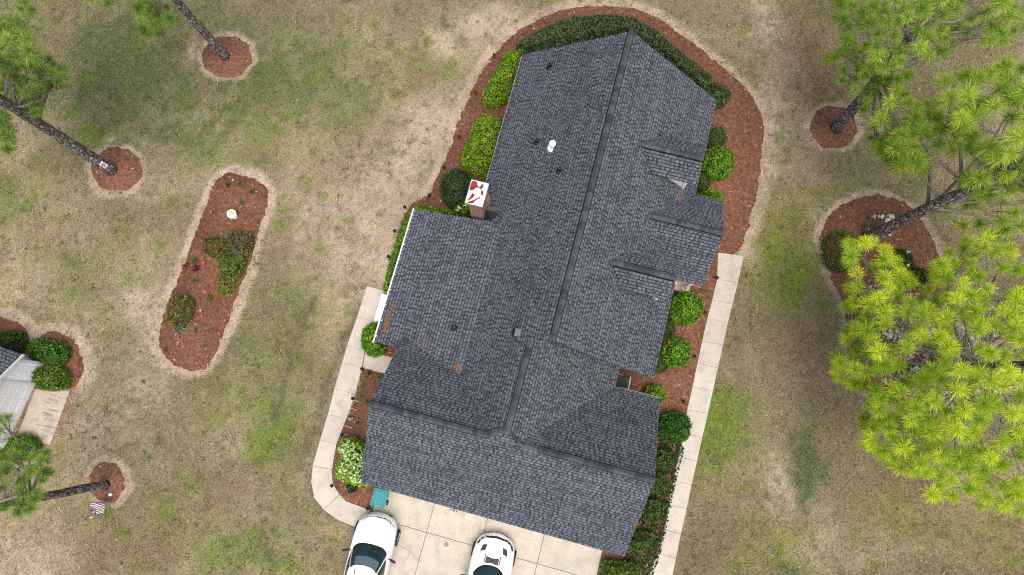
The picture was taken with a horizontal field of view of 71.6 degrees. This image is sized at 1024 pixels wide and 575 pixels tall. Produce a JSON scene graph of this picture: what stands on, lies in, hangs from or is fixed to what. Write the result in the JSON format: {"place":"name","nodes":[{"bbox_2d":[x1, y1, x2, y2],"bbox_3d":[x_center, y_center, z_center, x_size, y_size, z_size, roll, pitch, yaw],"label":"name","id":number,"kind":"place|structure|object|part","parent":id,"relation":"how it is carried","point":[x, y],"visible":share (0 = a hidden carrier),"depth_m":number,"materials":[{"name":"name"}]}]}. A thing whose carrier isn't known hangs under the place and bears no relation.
{"place":"outdoors","nodes":[
{"label":"outdoors","id":0,"kind":"place"},
{"bbox_2d":[311,286,391,526],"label":"garden path","id":1,"kind":"structure","parent":0,"point":[340,508],"depth_m":33.59,"materials":[{"name":"concrete"}]},
{"bbox_2d":[373,294,385,322],"bbox_3d":[-6.152,1.101,34.192,0.600,0.550,1.440,14,80,4],"label":"storage bench","id":2,"kind":"object","parent":1,"relation":"on","point":[380,307],"visible":0.39,"depth_m":33.94,"materials":[{"name":"white paint"}]},
{"bbox_2d":[369,486,603,574],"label":"driveway","id":3,"kind":"structure","parent":0,"point":[442,555],"depth_m":32.34,"materials":[{"name":"concrete"}]},
{"bbox_2d":[342,511,400,574],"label":"white suv","id":4,"kind":"object","parent":3,"relation":"on","point":[375,539],"visible":1,"depth_m":31.41,"materials":[{"name":"paint"}]},
{"bbox_3d":[-7.276,12.677,30.864,0.213,0.455,2.282,12,79,3],"label":"side window","id":5,"kind":"part","parent":4,"relation":"part of","materials":[{"name":"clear glass"}]},
{"bbox_3d":[-5.832,12.984,30.782,0.213,0.455,2.282,12,79,3],"label":"side window","id":6,"kind":"part","parent":4,"relation":"part of","materials":[{"name":"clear glass"}]},
{"bbox_2d":[370,487,388,508],"bbox_3d":[-5.962,9.543,32.315,0.670,1.020,0.818,12,79,3],"label":"wheeled bin","id":7,"kind":"object","parent":3,"relation":"on","point":[379,496],"visible":0.97,"depth_m":31.83,"materials":[{"name":"teal plastic"}]},
{"bbox_2d":[460,532,516,574],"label":"white sports car","id":8,"kind":"object","parent":3,"relation":"on","point":[493,553],"visible":1,"depth_m":31.43,"materials":[{"name":"paint"}]},
{"bbox_2d":[0,0,1023,574],"bbox_3d":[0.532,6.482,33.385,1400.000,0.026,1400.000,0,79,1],"label":"lawn","id":9,"kind":"structure","parent":0,"point":[360,230],"depth_m":34.95,"materials":[{"name":"beige plant"}]},
{"bbox_2d":[0,317,26,345],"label":"mulch bed","id":10,"kind":"object","parent":9,"relation":"on","point":[7,324],"visible":0.35,"depth_m":34.63,"materials":[{"name":"brown wood"}]},
{"bbox_2d":[0,329,28,351],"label":"shrub","id":11,"kind":"object","parent":10,"relation":"on","point":[15,340],"visible":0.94,"depth_m":33.93,"materials":[{"name":"green plant"}]},
{"bbox_2d":[4,433,41,455],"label":"shrub","id":12,"kind":"object","parent":9,"relation":"on","point":[27,439],"visible":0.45,"depth_m":33.02,"materials":[{"name":"green plant"}]},
{"bbox_2d":[0,346,45,448],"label":"white house","id":13,"kind":"structure","parent":9,"relation":"on","point":[17,385],"depth_m":32.88,"materials":[{"name":"white"}]},
{"bbox_2d":[0,383,33,439],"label":"garage door","id":14,"kind":"structure","parent":13,"relation":"in","point":[13,397],"depth_m":33.15,"materials":[{"name":"paint"}]},
{"bbox_2d":[19,389,69,444],"bbox_3d":[-22.127,6.042,33.827,2.009,0.084,2.591,14,80,4],"label":"garage apron","id":15,"kind":"object","parent":9,"relation":"on","point":[43,415],"visible":0.98,"depth_m":33.79,"materials":[{"name":"concrete"}]},
{"bbox_2d":[34,331,83,391],"bbox_3d":[-22.169,3.610,34.260,3.184,0.123,3.035,0,79,1],"label":"mulch bed","id":16,"kind":"object","parent":9,"relation":"on","point":[74,365],"visible":0.35,"depth_m":34.25,"materials":[{"name":"brown wood"}]},
{"bbox_2d":[26,337,71,365],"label":"shrub","id":17,"kind":"object","parent":16,"relation":"on","point":[39,350],"visible":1,"depth_m":33.67,"materials":[{"name":"green plant"}]},
{"bbox_2d":[30,364,72,391],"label":"shrub","id":18,"kind":"object","parent":16,"relation":"on","point":[46,377],"visible":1,"depth_m":33.51,"materials":[{"name":"green plant"}]},
{"bbox_2d":[90,502,104,517],"bbox_3d":[-19.019,10.142,32.461,1.200,1.047,0.647,-16,79,-2],"label":"garden flag","id":19,"kind":"object","parent":9,"relation":"on","point":[97,508],"visible":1,"depth_m":32.20,"materials":[{"name":"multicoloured fabric"}]},
{"bbox_2d":[87,462,124,502],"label":"mulch bed","id":20,"kind":"object","parent":9,"relation":"on","point":[111,473],"visible":0.86,"depth_m":33.17,"materials":[{"name":"brown wood"}]},
{"bbox_2d":[0,412,110,518],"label":"pine tree","id":21,"kind":"object","parent":20,"relation":"on","point":[19,499],"visible":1,"depth_m":26.87,"materials":[{"name":"green plant"}]},
{"bbox_2d":[91,147,142,190],"bbox_3d":[-20.140,-6.027,36.099,2.766,0.121,2.491,0,79,1],"label":"mulch bed","id":22,"kind":"object","parent":9,"relation":"on","point":[127,175],"visible":0.84,"depth_m":36.07,"materials":[{"name":"brown wood"}]},
{"bbox_2d":[0,0,117,175],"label":"pine tree","id":23,"kind":"object","parent":22,"relation":"on","point":[27,105],"visible":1,"depth_m":29.59,"materials":[{"name":"green plant"}]},
{"bbox_2d":[99,161,107,168],"bbox_3d":[-20.222,-6.067,35.149,0.048,0.440,0.240,31,81,12],"label":"trunk sign","id":24,"kind":"object","parent":23,"relation":"attached to","point":[103,164],"visible":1,"depth_m":35.12,"materials":[{"name":"white paint"}]},
{"bbox_2d":[159,172,268,370],"bbox_3d":[-14.705,-0.925,35.021,3.422,0.124,10.099,16,80,4],"label":"mulch bed","id":25,"kind":"object","parent":9,"relation":"on","point":[185,350],"visible":0.81,"depth_m":34.92,"materials":[{"name":"brown wood"}]},
{"bbox_2d":[173,322,186,337],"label":"spiky plant","id":26,"kind":"object","parent":25,"relation":"on","point":[180,328],"visible":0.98,"depth_m":34.32,"materials":[{"name":"green plant"}]},
{"bbox_2d":[165,294,195,327],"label":"azalea","id":27,"kind":"object","parent":25,"relation":"on","point":[169,318],"visible":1,"depth_m":34.15,"materials":[{"name":"green plant"}]},
{"bbox_2d":[191,264,199,271],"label":"garden plant","id":28,"kind":"object","parent":25,"relation":"on","point":[194,270],"visible":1,"depth_m":34.92,"materials":[{"name":"red plant"}]},
{"bbox_2d":[204,294,214,303],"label":"garden plant","id":29,"kind":"object","parent":25,"relation":"on","point":[210,297],"visible":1,"depth_m":34.63,"materials":[{"name":"green plant"}]},
{"bbox_2d":[200,236,231,262],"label":"azalea","id":30,"kind":"object","parent":25,"relation":"on","point":[215,247],"visible":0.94,"depth_m":34.88,"materials":[{"name":"green plant"}]},
{"bbox_2d":[216,273,237,296],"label":"azalea","id":31,"kind":"object","parent":25,"relation":"on","point":[223,286],"visible":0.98,"depth_m":34.54,"materials":[{"name":"green plant"}]},
{"bbox_2d":[227,209,236,218],"bbox_3d":[-13.882,-3.624,35.228,0.470,0.600,0.470,0,79,1],"label":"bird bath","id":32,"kind":"object","parent":25,"relation":"on","point":[231,213],"visible":1,"depth_m":35.13,"materials":[{"name":"white stone"}]},
{"bbox_2d":[217,253,247,279],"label":"azalea","id":33,"kind":"object","parent":25,"relation":"on","point":[227,266],"visible":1,"depth_m":34.55,"materials":[{"name":"green plant"}]},
{"bbox_2d":[223,230,253,257],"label":"azalea","id":34,"kind":"object","parent":25,"relation":"on","point":[236,243],"visible":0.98,"depth_m":34.76,"materials":[{"name":"green plant"}]},
{"bbox_2d":[202,36,252,77],"bbox_3d":[-14.902,-12.112,37.197,2.756,0.121,2.441,0,79,1],"label":"mulch bed","id":35,"kind":"object","parent":9,"relation":"on","point":[238,62],"visible":0.91,"depth_m":37.17,"materials":[{"name":"brown wood"}]},
{"bbox_2d":[76,0,230,60],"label":"pine tree","id":36,"kind":"object","parent":35,"relation":"on","point":[148,9],"visible":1,"depth_m":30.02,"materials":[{"name":"green plant"}]},
{"bbox_2d":[331,369,383,509],"bbox_3d":[-6.572,7.092,33.336,3.749,0.122,6.598,0,79,1],"label":"mulch bed","id":37,"kind":"object","parent":9,"relation":"on","point":[361,496],"visible":0.25,"depth_m":33.45,"materials":[{"name":"brown wood"}]},
{"bbox_2d":[345,484,357,493],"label":"shrub","id":38,"kind":"object","parent":37,"relation":"on","point":[349,487],"visible":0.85,"depth_m":32.64,"materials":[{"name":"green plant"}]},
{"bbox_2d":[334,436,369,486],"bbox_3d":[-7.148,7.906,32.196,1.830,2.014,2.348,0,79,1],"label":"flowering shrub","id":39,"kind":"object","parent":37,"relation":"on","point":[349,467],"visible":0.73,"depth_m":31.78,"materials":[{"name":"green plant"}]},
{"bbox_2d":[377,345,396,356],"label":"mulch bed","id":40,"kind":"object","parent":9,"relation":"on","point":[390,351],"visible":0.16,"depth_m":34.11,"materials":[{"name":"brown wood"}]},
{"bbox_2d":[360,321,387,357],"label":"shrub","id":41,"kind":"object","parent":40,"relation":"on","point":[369,347],"visible":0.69,"depth_m":33.43,"materials":[{"name":"green plant"}]},
{"bbox_2d":[361,30,723,555],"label":"brick house","id":42,"kind":"structure","parent":9,"relation":"on","point":[534,293],"depth_m":29.47,"materials":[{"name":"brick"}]},
{"bbox_2d":[380,302,394,342],"bbox_3d":[-5.521,1.462,31.517,0.575,0.180,2.162,11,79,3],"label":"pine straw","id":43,"kind":"object","parent":42,"relation":"on","point":[386,322],"visible":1,"depth_m":31.50,"materials":[{"name":"brown plant"}]},
{"bbox_2d":[452,358,461,372],"bbox_3d":[-2.280,3.377,29.934,0.504,0.165,0.651,-24,80,-4],"label":"pine straw","id":44,"kind":"object","parent":42,"relation":"on","point":[459,366],"visible":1,"depth_m":29.93,"materials":[{"name":"brown plant"}]},
{"bbox_2d":[387,5,764,287],"bbox_3d":[3.296,-7.318,35.976,19.126,0.122,15.568,0,79,1],"label":"mulch bed","id":45,"kind":"object","parent":9,"relation":"on","point":[738,117],"visible":0.29,"depth_m":36.09,"materials":[{"name":"brown wood"}]},
{"bbox_2d":[382,207,412,291],"bbox_3d":[-5.514,-1.890,34.649,0.716,0.896,4.480,18,80,4],"label":"hedge","id":46,"kind":"object","parent":45,"relation":"on","point":[395,254],"visible":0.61,"depth_m":34.40,"materials":[{"name":"green plant"}]},
{"bbox_2d":[414,205,455,215],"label":"hedge","id":47,"kind":"object","parent":45,"relation":"on","point":[432,209],"visible":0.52,"depth_m":34.78,"materials":[{"name":"green plant"}]},
{"bbox_2d":[439,166,472,209],"bbox_3d":[-2.663,-4.846,34.563,1.899,2.109,1.930,0,79,1],"label":"shrub","id":48,"kind":"object","parent":45,"relation":"on","point":[454,188],"visible":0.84,"depth_m":34.13,"materials":[{"name":"green plant"}]},
{"bbox_2d":[454,201,471,217],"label":"flowering shrub","id":49,"kind":"object","parent":45,"relation":"on","point":[461,212],"visible":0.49,"depth_m":34.47,"materials":[{"name":"green plant"}]},
{"bbox_2d":[461,113,502,180],"bbox_3d":[-1.327,-7.072,35.156,2.055,1.736,3.172,23,80,5],"label":"shrub","id":50,"kind":"object","parent":45,"relation":"on","point":[479,138],"visible":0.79,"depth_m":34.77,"materials":[{"name":"green plant"}]},
{"bbox_2d":[482,49,524,109],"bbox_3d":[-0.310,-10.646,35.901,1.449,1.608,3.519,25,80,5],"label":"shrub","id":51,"kind":"object","parent":45,"relation":"on","point":[500,83],"visible":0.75,"depth_m":35.53,"materials":[{"name":"green plant"}]},
{"bbox_2d":[515,13,715,93],"bbox_3d":[5.473,-12.223,36.138,10.404,1.556,3.538,14,80,4],"label":"hedge","id":52,"kind":"object","parent":45,"relation":"on","point":[554,35],"visible":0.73,"depth_m":35.81,"materials":[{"name":"green plant"}]},
{"bbox_2d":[696,173,711,192],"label":"shrub","id":53,"kind":"object","parent":45,"relation":"on","point":[703,179],"visible":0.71,"depth_m":35.05,"materials":[{"name":"green plant"}]},
{"bbox_2d":[699,187,724,206],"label":"shrub","id":54,"kind":"object","parent":45,"relation":"on","point":[712,193],"visible":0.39,"depth_m":34.48,"materials":[{"name":"green plant"}]},
{"bbox_2d":[707,125,727,147],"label":"shrub","id":55,"kind":"object","parent":45,"relation":"on","point":[719,136],"visible":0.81,"depth_m":35.37,"materials":[{"name":"green plant"}]},
{"bbox_2d":[700,144,735,181],"bbox_3d":[10.163,-6.193,34.980,1.672,1.386,1.843,0,79,1],"label":"shrub","id":56,"kind":"object","parent":45,"relation":"on","point":[718,158],"visible":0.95,"depth_m":34.70,"materials":[{"name":"green plant"}]},
{"bbox_2d":[709,82,731,110],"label":"shrub","id":57,"kind":"object","parent":45,"relation":"on","point":[723,91],"visible":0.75,"depth_m":35.41,"materials":[{"name":"green plant"}]},
{"bbox_2d":[601,255,717,574],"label":"mulch bed","id":58,"kind":"object","parent":9,"relation":"on","point":[677,383],"visible":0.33,"depth_m":33.64,"materials":[{"name":"brown wood"}]},
{"bbox_2d":[599,558,642,574],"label":"shrub","id":59,"kind":"object","parent":58,"relation":"on","point":[624,567],"visible":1,"depth_m":31.56,"materials":[{"name":"green plant"}]},
{"bbox_2d":[616,374,630,388],"bbox_3d":[4.975,4.573,33.262,1.030,0.745,1.133,14,80,4],"label":"air conditioner","id":60,"kind":"object","parent":58,"relation":"on","point":[623,381],"visible":0.46,"depth_m":32.93,"materials":[{"name":"metal"}]},
{"bbox_2d":[629,529,661,554],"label":"shrub","id":61,"kind":"object","parent":58,"relation":"on","point":[643,543],"visible":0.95,"depth_m":31.81,"materials":[{"name":"green plant"}]},
{"bbox_2d":[624,439,683,574],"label":"ground cover","id":62,"kind":"object","parent":58,"relation":"on","point":[656,524],"visible":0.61,"depth_m":32.33,"materials":[{"name":"green plant"}]},
{"bbox_2d":[643,383,665,405],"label":"shrub","id":63,"kind":"object","parent":58,"relation":"on","point":[655,388],"visible":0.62,"depth_m":32.96,"materials":[{"name":"green plant"}]},
{"bbox_2d":[642,497,668,523],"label":"shrub","id":64,"kind":"object","parent":58,"relation":"on","point":[656,508],"visible":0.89,"depth_m":32.03,"materials":[{"name":"green plant"}]},
{"bbox_2d":[650,471,670,496],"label":"shrub","id":65,"kind":"object","parent":58,"relation":"on","point":[661,485],"visible":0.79,"depth_m":32.24,"materials":[{"name":"green plant"}]},
{"bbox_2d":[655,354,669,374],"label":"shrub","id":66,"kind":"object","parent":58,"relation":"on","point":[661,364],"visible":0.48,"depth_m":33.31,"materials":[{"name":"green plant"}]},
{"bbox_2d":[656,447,678,471],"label":"shrub","id":67,"kind":"object","parent":58,"relation":"on","point":[666,460],"visible":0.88,"depth_m":32.43,"materials":[{"name":"green plant"}]},
{"bbox_2d":[663,318,676,337],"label":"shrub","id":68,"kind":"object","parent":58,"relation":"on","point":[670,328],"visible":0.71,"depth_m":33.65,"materials":[{"name":"green plant"}]},
{"bbox_2d":[657,410,692,444],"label":"shrub","id":69,"kind":"object","parent":58,"relation":"on","point":[675,426],"visible":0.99,"depth_m":32.47,"materials":[{"name":"green plant"}]},
{"bbox_2d":[659,337,691,369],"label":"shrub","id":70,"kind":"object","parent":58,"relation":"on","point":[680,354],"visible":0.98,"depth_m":32.96,"materials":[{"name":"green plant"}]},
{"bbox_2d":[668,290,704,325],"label":"shrub","id":71,"kind":"object","parent":58,"relation":"on","point":[686,309],"visible":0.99,"depth_m":33.37,"materials":[{"name":"green plant"}]},
{"bbox_2d":[810,105,857,148],"bbox_3d":[16.321,-8.144,35.929,2.456,0.121,2.423,0,79,1],"label":"mulch bed","id":72,"kind":"object","parent":9,"relation":"on","point":[824,135],"visible":0.78,"depth_m":35.90,"materials":[{"name":"brown wood"}]},
{"bbox_2d":[820,0,1023,173],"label":"pine tree","id":73,"kind":"object","parent":72,"relation":"on","point":[882,72],"visible":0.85,"depth_m":28.45,"materials":[{"name":"green plant"}]},
{"bbox_2d":[819,194,955,404],"bbox_3d":[18.347,0.407,34.236,5.713,0.121,10.319,-9,79,-1],"label":"mulch bed","id":74,"kind":"object","parent":9,"relation":"on","point":[915,237],"visible":0.25,"depth_m":34.73,"materials":[{"name":"brown wood"}]},
{"bbox_2d":[820,230,863,272],"bbox_3d":[15.960,-1.780,34.096,1.989,1.292,2.180,0,79,1],"label":"azalea","id":75,"kind":"object","parent":74,"relation":"on","point":[828,239],"visible":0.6,"depth_m":34.08,"materials":[{"name":"green plant"}]},
{"bbox_2d":[862,211,894,240],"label":"flowering shrub","id":76,"kind":"object","parent":74,"relation":"on","point":[883,216],"visible":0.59,"depth_m":34.20,"materials":[{"name":"white plant"}]},
{"bbox_2d":[877,249,913,275],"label":"azalea","id":77,"kind":"object","parent":74,"relation":"on","point":[908,258],"visible":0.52,"depth_m":33.94,"materials":[{"name":"green plant"}]},
{"bbox_2d":[900,266,930,288],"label":"azalea","id":78,"kind":"object","parent":74,"relation":"on","point":[922,274],"visible":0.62,"depth_m":33.82,"materials":[{"name":"green plant"}]},
{"bbox_2d":[827,227,1023,519],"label":"pine tree","id":79,"kind":"object","parent":74,"relation":"on","point":[939,372],"visible":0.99,"depth_m":26.00,"materials":[{"name":"green plant"}]},
{"bbox_2d":[868,264,1000,409],"bbox_3d":[18.158,2.503,31.380,6.282,5.091,6.523,0,79,1],"label":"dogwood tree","id":80,"kind":"object","parent":74,"relation":"on","point":[889,335],"visible":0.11,"depth_m":29.87,"materials":[{"name":"green plant"}]},
{"bbox_2d":[860,51,1023,244],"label":"pine tree","id":81,"kind":"object","parent":74,"relation":"on","point":[1001,172],"visible":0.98,"depth_m":26.92,"materials":[{"name":"green plant"}]},
{"bbox_2d":[650,253,742,574],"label":"sidewalk","id":82,"kind":"structure","parent":0,"point":[728,269],"depth_m":33.45,"materials":[{"name":"concrete"}]}
]}

